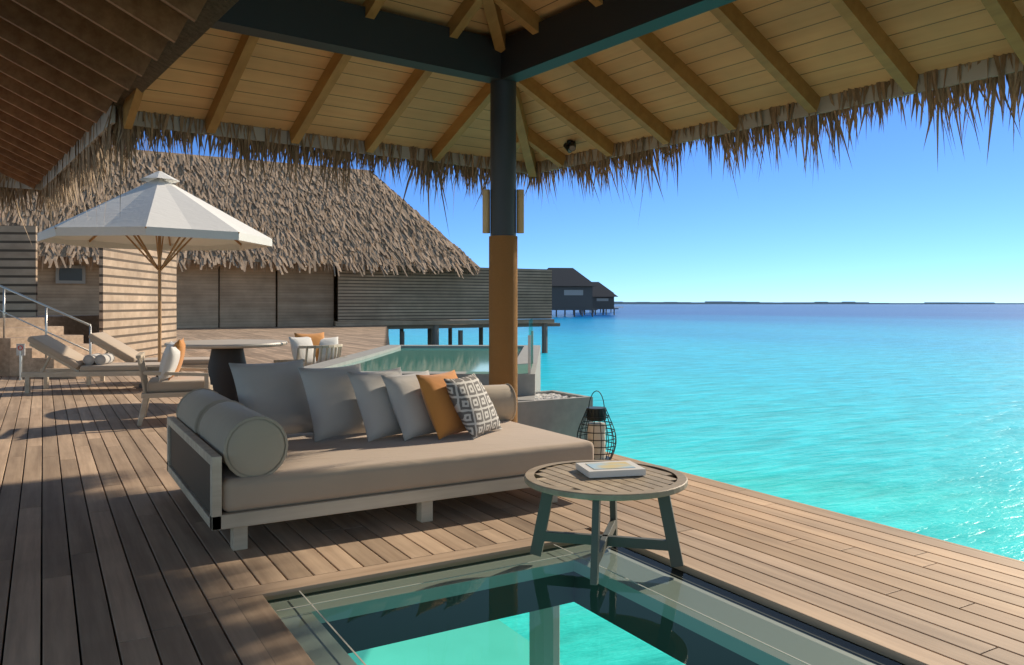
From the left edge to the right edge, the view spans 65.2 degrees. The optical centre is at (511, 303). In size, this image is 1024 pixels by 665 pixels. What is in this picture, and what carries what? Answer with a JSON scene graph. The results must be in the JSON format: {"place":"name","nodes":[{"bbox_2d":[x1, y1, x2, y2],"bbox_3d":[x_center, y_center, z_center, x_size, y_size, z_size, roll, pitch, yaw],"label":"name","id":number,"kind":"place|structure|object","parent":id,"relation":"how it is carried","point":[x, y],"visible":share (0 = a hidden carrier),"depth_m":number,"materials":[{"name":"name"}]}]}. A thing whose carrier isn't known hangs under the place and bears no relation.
{"place":"outdoors","nodes":[
{"label":"outdoors","id":0,"kind":"place"},
{"bbox_2d":[0,105,114,189],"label":"wing fascia","id":1,"kind":"structure","parent":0,"point":[102,120],"depth_m":8.21,"materials":[{"name":"brown wood"}]},
{"bbox_2d":[158,0,188,18],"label":"batten","id":2,"kind":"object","parent":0,"point":[173,9],"depth_m":4.50,"materials":[{"name":"brown wood"}]},
{"bbox_2d":[0,112,133,246],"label":"thatch fringe","id":3,"kind":"object","parent":2,"relation":"attached to","point":[83,167],"visible":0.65,"depth_m":8.66,"materials":[{"name":"brown plant"}]},
{"bbox_2d":[0,0,206,188],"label":"wing soffit blades","id":4,"kind":"object","parent":2,"relation":"attached to","point":[70,70],"visible":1,"depth_m":5.59,"materials":[{"name":"brown wood"}]},
{"bbox_2d":[113,96,124,113],"bbox_3d":[0.394,-3.277,3.986,6.951,3.426,9.283,0,0,-30],"label":"roof thatch","id":5,"kind":"object","parent":2,"relation":"attached to","point":[120,101],"depth_m":6.54,"materials":[{"name":"brown plant"}]},
{"bbox_2d":[95,52,1023,236],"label":"thatch fringe","id":6,"kind":"object","parent":5,"relation":"hanging from","point":[934,98],"visible":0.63,"depth_m":6.99,"materials":[{"name":"brown plant"}]},
{"bbox_2d":[563,140,575,152],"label":"eave spotlights","id":7,"kind":"object","parent":5,"relation":"attached to","point":[569,146],"visible":1,"depth_m":8.27,"materials":[{"name":"black metal"}]},
{"bbox_2d":[121,0,238,98],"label":"wing thatch layer","id":8,"kind":"object","parent":2,"relation":"on","point":[212,13],"depth_m":5.08,"materials":[{"name":"brown wicker"}]},
{"bbox_2d":[38,258,423,327],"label":"neighbour walls","id":9,"kind":"structure","parent":0,"point":[232,296],"depth_m":43.74,"materials":[{"name":"brown wood"}]},
{"bbox_2d":[0,150,479,272],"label":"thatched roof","id":10,"kind":"structure","parent":9,"relation":"on","point":[81,251],"depth_m":47.15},
{"bbox_2d":[0,150,478,282],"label":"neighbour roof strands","id":11,"kind":"object","parent":10,"relation":"on","point":[333,227],"visible":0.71,"depth_m":46.98},
{"bbox_2d":[218,321,559,344],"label":"neighbour platform","id":12,"kind":"structure","parent":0,"point":[430,333],"depth_m":50.93,"materials":[{"name":"brown wood"}]},
{"bbox_2d":[335,265,553,352],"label":"slatted fence","id":13,"kind":"object","parent":12,"relation":"on","point":[378,298],"visible":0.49,"depth_m":49.15,"materials":[{"name":"grey wood"}]},
{"bbox_2d":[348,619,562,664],"bbox_3d":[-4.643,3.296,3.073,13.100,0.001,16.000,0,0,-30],"label":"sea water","id":14,"kind":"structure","parent":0,"point":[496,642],"depth_m":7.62,"materials":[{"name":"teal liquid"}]},
{"bbox_2d":[0,325,1023,664],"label":"deck planks","id":15,"kind":"object","parent":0,"point":[172,567],"visible":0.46,"depth_m":4.23,"materials":[{"name":"brown wood"}]},
{"bbox_2d":[16,344,24,379],"bbox_3d":[-8.350,0.990,13.600,0.140,0.620,0.031,0,0,0],"label":"pool rules sign","id":16,"kind":"object","parent":15,"relation":"on","point":[20,350],"visible":1,"depth_m":13.59,"materials":[{"name":"grey metal"}]},
{"bbox_2d":[0,285,91,378],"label":"stair handrail","id":17,"kind":"object","parent":15,"relation":"on","point":[60,312],"visible":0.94,"depth_m":14.17,"materials":[{"name":"silver metal"}]},
{"bbox_2d":[0,315,123,378],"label":"platform steps","id":18,"kind":"structure","parent":15,"relation":"on","point":[17,331],"depth_m":15.30,"materials":[{"name":"grey wood"}]},
{"bbox_2d":[0,225,176,356],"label":"slatted wall","id":19,"kind":"structure","parent":15,"relation":"on","point":[128,297],"depth_m":17.98,"materials":[{"name":"beige wood"}]},
{"bbox_2d":[21,343,181,393],"bbox_3d":[-6.140,0.935,12.074,2.050,0.729,0.710,0,0,-10],"label":"sun lounger","id":20,"kind":"object","parent":15,"relation":"on","point":[46,374],"visible":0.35,"depth_m":11.71,"materials":[{"name":"wood"}]},
{"bbox_2d":[27,335,159,371],"bbox_3d":[-6.111,0.737,12.079,1.991,0.526,0.640,0,0,-10],"label":"lounger cushion","id":21,"kind":"object","parent":20,"relation":"on","point":[60,351],"visible":0.65,"depth_m":11.80,"materials":[{"name":"beige fabric"}]},
{"bbox_2d":[83,353,114,364],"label":"rolled towels","id":22,"kind":"object","parent":21,"relation":"on","point":[99,359],"visible":1,"depth_m":11.87,"materials":[{"name":"white fabric"}]},
{"bbox_2d":[86,339,207,384],"bbox_3d":[-5.890,0.935,13.274,2.050,0.729,0.710,0,0,-10],"label":"lounger frame","id":23,"kind":"object","parent":15,"relation":"on","point":[88,380],"visible":0.23,"depth_m":12.91,"materials":[{"name":"wood"}]},
{"bbox_2d":[88,332,209,364],"bbox_3d":[-5.861,0.737,13.279,1.991,0.526,0.640,0,0,-10],"label":"lounger cushion","id":24,"kind":"object","parent":23,"relation":"on","point":[114,345],"visible":0.54,"depth_m":13.05,"materials":[{"name":"beige fabric"}]},
{"bbox_2d":[37,166,272,387],"bbox_3d":[-5.550,-0.430,12.600,3.162,3.460,3.162,0,0,5],"label":"parasol","id":25,"kind":"object","parent":15,"relation":"on","point":[159,211],"visible":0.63,"depth_m":11.98,"materials":[{"name":"white fabric"}]},
{"bbox_2d":[136,352,212,425],"bbox_3d":[-3.755,0.928,8.998,0.819,0.751,0.740,0,0,-21],"label":"armchair frame","id":26,"kind":"object","parent":15,"relation":"on","point":[146,395],"visible":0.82,"depth_m":8.65,"materials":[{"name":"brown wood"}]},
{"bbox_2d":[159,341,174,368],"bbox_3d":[-3.912,0.638,9.132,0.190,0.406,0.426,0,0,-30],"label":"throw pillow","id":27,"kind":"object","parent":26,"relation":"on","point":[171,343],"visible":0.27,"depth_m":9.12,"materials":[{"name":"fabric"}]},
{"bbox_2d":[158,346,179,381],"bbox_3d":[-3.750,0.650,8.780,0.192,0.383,0.400,0,0,-7],"label":"throw pillow","id":28,"kind":"object","parent":26,"relation":"on","point":[170,360],"visible":0.88,"depth_m":8.62,"materials":[{"name":"fabric"}]},
{"bbox_2d":[168,338,185,379],"bbox_3d":[-3.771,0.617,8.987,0.185,0.448,0.460,0,0,-17],"label":"throw pillow","id":29,"kind":"object","parent":26,"relation":"on","point":[180,345],"visible":0.52,"depth_m":8.86,"materials":[{"name":"orange fabric"}]},
{"bbox_2d":[147,376,209,392],"bbox_3d":[-3.741,0.900,9.004,0.640,0.120,0.620,0,0,-21],"label":"seat cushion","id":30,"kind":"object","parent":26,"relation":"on","point":[179,383],"visible":0.81,"depth_m":8.73,"materials":[{"name":"beige fabric"}]},
{"bbox_2d":[164,339,287,401],"bbox_3d":[-3.770,0.900,10.600,1.540,0.800,1.540,0,0,-30],"label":"dining table","id":31,"kind":"object","parent":15,"relation":"on","point":[224,353],"visible":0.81,"depth_m":10.36,"materials":[{"name":"stone"}]},
{"bbox_2d":[234,595,314,664],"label":"deck border","id":32,"kind":"object","parent":15,"relation":"on","point":[279,642],"visible":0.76,"depth_m":3.16,"materials":[{"name":"brown wood"}]},
{"bbox_2d":[274,344,346,365],"bbox_3d":[-2.746,0.928,10.897,0.740,0.751,0.818,0,0,-49],"label":"outdoor chair","id":33,"kind":"object","parent":15,"relation":"on","point":[335,346],"visible":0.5,"depth_m":10.60,"materials":[{"name":"grey wood"}]},
{"bbox_2d":[289,337,315,365],"bbox_3d":[-2.791,0.638,10.695,0.188,0.406,0.420,0,0,29],"label":"throw pillow","id":34,"kind":"object","parent":33,"relation":"on","point":[295,342],"visible":0.69,"depth_m":10.62,"materials":[{"name":"fabric"}]},
{"bbox_2d":[294,332,323,361],"bbox_3d":[-2.729,0.617,10.887,0.460,0.448,0.185,0,0,-45],"label":"throw pillow","id":35,"kind":"object","parent":33,"relation":"on","point":[316,338],"visible":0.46,"depth_m":10.88,"materials":[{"name":"orange fabric"}]},
{"bbox_2d":[316,337,337,362],"bbox_3d":[-2.555,0.650,11.002,0.409,0.383,0.198,0,0,-30],"label":"throw pillow","id":36,"kind":"object","parent":33,"relation":"on","point":[329,341],"visible":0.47,"depth_m":10.96,"materials":[{"name":"fabric"}]},
{"bbox_2d":[167,416,557,550],"bbox_3d":[-0.923,1.045,5.476,2.450,0.509,1.720,0,0,-30],"label":"daybed frame","id":37,"kind":"object","parent":15,"relation":"on","point":[236,523],"visible":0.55,"depth_m":4.50,"materials":[{"name":"grey wood"}]},
{"bbox_2d":[170,427,209,513],"bbox_3d":[-1.958,0.980,4.869,0.018,0.274,1.614,0,0,-30],"label":"daybed side panel","id":38,"kind":"object","parent":37,"relation":"attached to","point":[190,465],"visible":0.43,"depth_m":4.77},
{"bbox_2d":[229,359,313,433],"bbox_3d":[-1.648,0.659,5.561,0.560,0.515,0.285,0,0,-44],"label":"grey cushion","id":39,"kind":"object","parent":37,"relation":"on","point":[276,392],"visible":0.67,"depth_m":5.50,"materials":[{"name":"fabric"}]},
{"bbox_2d":[298,363,365,441],"bbox_3d":[-1.202,0.674,5.547,0.255,0.485,0.520,0,0,42],"label":"grey cushion","id":40,"kind":"object","parent":37,"relation":"on","point":[333,403],"visible":0.79,"depth_m":5.43,"materials":[{"name":"fabric"}]},
{"bbox_2d":[347,367,401,441],"bbox_3d":[-0.882,0.688,5.555,0.260,0.456,0.500,0,0,38],"label":"grey cushion","id":41,"kind":"object","parent":37,"relation":"on","point":[375,407],"visible":0.6,"depth_m":5.41,"materials":[{"name":"fabric"}]},
{"bbox_2d":[222,420,593,511],"bbox_3d":[-0.899,1.008,5.490,2.395,0.175,1.710,0,0,-30],"label":"daybed mattress","id":42,"kind":"object","parent":37,"relation":"on","point":[309,469],"visible":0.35,"depth_m":4.83,"materials":[{"name":"beige fabric"}]},
{"bbox_2d":[176,383,516,477],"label":"daybed bolsters","id":43,"kind":"object","parent":42,"relation":"on","point":[242,440],"visible":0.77,"depth_m":4.35,"materials":[{"name":"grey fabric"}]},
{"bbox_2d":[444,374,501,438],"bbox_3d":[-0.271,0.716,5.665,0.270,0.402,0.460,0,0,24],"label":"patterned throw pillow","id":44,"kind":"object","parent":42,"relation":"on","point":[473,405],"visible":1,"depth_m":5.53,"materials":[{"name":"fabric"}]},
{"bbox_2d":[381,370,435,440],"bbox_3d":[-0.665,0.701,5.592,0.264,0.431,0.480,0,0,36],"label":"grey cushion","id":45,"kind":"object","parent":37,"relation":"on","point":[408,406],"visible":0.66,"depth_m":5.45,"materials":[{"name":"fabric"}]},
{"bbox_2d":[416,370,466,439],"bbox_3d":[-0.457,0.700,5.625,0.239,0.433,0.470,0,0,30],"label":"orange cushion","id":46,"kind":"object","parent":37,"relation":"on","point":[444,417],"visible":0.73,"depth_m":5.47,"materials":[{"name":"fabric"}]},
{"bbox_2d":[228,529,590,600],"bbox_3d":[-0.405,1.317,4.070,1.980,0.035,0.124,0,0,-30],"label":"deck border","id":47,"kind":"object","parent":15,"relation":"on","point":[294,587],"visible":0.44,"depth_m":3.91,"materials":[{"name":"brown wood"}]},
{"bbox_2d":[304,345,539,400],"bbox_3d":[-0.987,1.365,11.052,2.700,1.270,6.200,0,0,3],"label":"pool shell","id":48,"kind":"object","parent":15,"relation":"in","point":[528,386],"visible":0.21,"depth_m":9.77},
{"bbox_2d":[340,348,522,371],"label":"swimming pool","id":49,"kind":"structure","parent":48,"relation":"in","point":[447,359],"depth_m":10.85,"materials":[{"name":"teal liquid"}]},
{"bbox_2d":[0,326,904,664],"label":"deck subfloor","id":50,"kind":"object","parent":15,"relation":"on","point":[798,624],"visible":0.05,"depth_m":3.73,"materials":[{"name":"brown"}]},
{"bbox_2d":[605,452,1023,562],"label":"deck edge","id":51,"kind":"object","parent":50,"relation":"attached to","point":[845,515],"depth_m":4.85,"materials":[{"name":"brown wood"}]},
{"bbox_2d":[483,79,523,422],"bbox_3d":[-0.077,-0.245,7.027,0.323,3.490,0.252,0,0,-30],"label":"support post","id":52,"kind":"object","parent":15,"relation":"on","point":[503,211],"visible":0.78,"depth_m":6.93,"materials":[{"name":"wood"}]},
{"bbox_2d":[211,0,735,82],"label":"roof beams","id":53,"kind":"structure","parent":52,"relation":"on","point":[581,30],"depth_m":6.12,"materials":[{"name":"black wood"}]},
{"bbox_2d":[123,0,1023,176],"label":"roof rafters","id":54,"kind":"object","parent":53,"relation":"on","point":[872,35],"visible":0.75,"depth_m":6.54,"materials":[{"name":"brown wood"}]},
{"bbox_2d":[138,0,523,161],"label":"roof soffit","id":55,"kind":"structure","parent":54,"relation":"on","point":[277,83],"depth_m":6.93,"materials":[{"name":"beige wood"}]},
{"bbox_2d":[133,53,1022,173],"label":"roof fascia","id":56,"kind":"structure","parent":54,"relation":"attached to","point":[973,74],"depth_m":6.92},
{"bbox_2d":[500,0,1023,161],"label":"roof soffit","id":57,"kind":"structure","parent":54,"relation":"on","point":[821,48],"depth_m":6.03,"materials":[{"name":"beige wood"}]},
{"bbox_2d":[518,390,592,439],"bbox_3d":[0.157,1.425,8.191,1.120,0.950,0.730,0,0,-30],"label":"planter box","id":58,"kind":"object","parent":15,"relation":"on","point":[560,412],"visible":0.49,"depth_m":7.96,"materials":[{"name":"concrete"}]},
{"bbox_2d":[269,544,877,664],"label":"glass floor ledge","id":59,"kind":"object","parent":15,"relation":"in","point":[683,621],"visible":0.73,"depth_m":3.69,"materials":[{"name":"grey glass"}]},
{"bbox_2d":[576,391,616,459],"bbox_3d":[0.707,1.013,6.699,0.336,0.574,0.336,0,0,-30],"label":"lantern","id":60,"kind":"object","parent":15,"relation":"on","point":[596,432],"visible":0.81,"depth_m":6.63,"materials":[{"name":"black metal"}]},
{"label":"glass floor pane","id":61,"kind":"structure","parent":15,"relation":"on","visible":0},
{"bbox_2d":[524,460,687,584],"bbox_3d":[0.472,1.088,4.057,0.820,0.436,0.820,0,0,-30],"label":"coffee table","id":62,"kind":"object","parent":61,"relation":"on","point":[568,479],"visible":0.84,"depth_m":3.96,"materials":[{"name":"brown wood"}]},
{"bbox_2d":[576,460,645,477],"bbox_3d":[0.507,0.853,4.135,0.300,0.034,0.230,0,0,-12],"label":"book","id":63,"kind":"object","parent":62,"relation":"on","point":[608,469],"visible":1,"depth_m":4.06,"materials":[{"name":"white paper"}]},
{"bbox_2d":[528,331,532,373],"bbox_3d":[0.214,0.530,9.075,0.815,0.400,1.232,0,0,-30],"label":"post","id":64,"kind":"object","parent":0,"point":[530,349],"visible":1,"depth_m":8.35,"materials":[{"name":"grey metal"}]},
{"bbox_2d":[134,77,1023,302],"label":"sky","id":65,"kind":"structure","parent":0,"point":[893,225],"materials":[{"name":"blue"}]},
{"bbox_2d":[389,304,1023,664],"bbox_3d":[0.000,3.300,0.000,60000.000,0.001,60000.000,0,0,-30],"label":"sea","id":66,"kind":"structure","parent":0,"point":[908,417],"depth_m":26.46,"materials":[{"name":"liquid"}]},
{"bbox_2d":[529,605,559,664],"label":"deck piles","id":67,"kind":"object","parent":66,"relation":"in","point":[544,636],"visible":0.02,"depth_m":6.54,"materials":[{"name":"grey concrete"}]},
{"bbox_2d":[548,268,618,316],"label":"villas","id":68,"kind":"object","parent":66,"relation":"on","point":[573,289],"visible":0.8,"depth_m":201.06,"materials":[{"name":"grey wood"}]},
{"bbox_2d":[614,301,1023,303],"bbox_3d":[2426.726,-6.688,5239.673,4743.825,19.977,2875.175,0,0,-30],"label":"island land","id":69,"kind":"structure","parent":0,"point":[718,302],"depth_m":5200.00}
]}

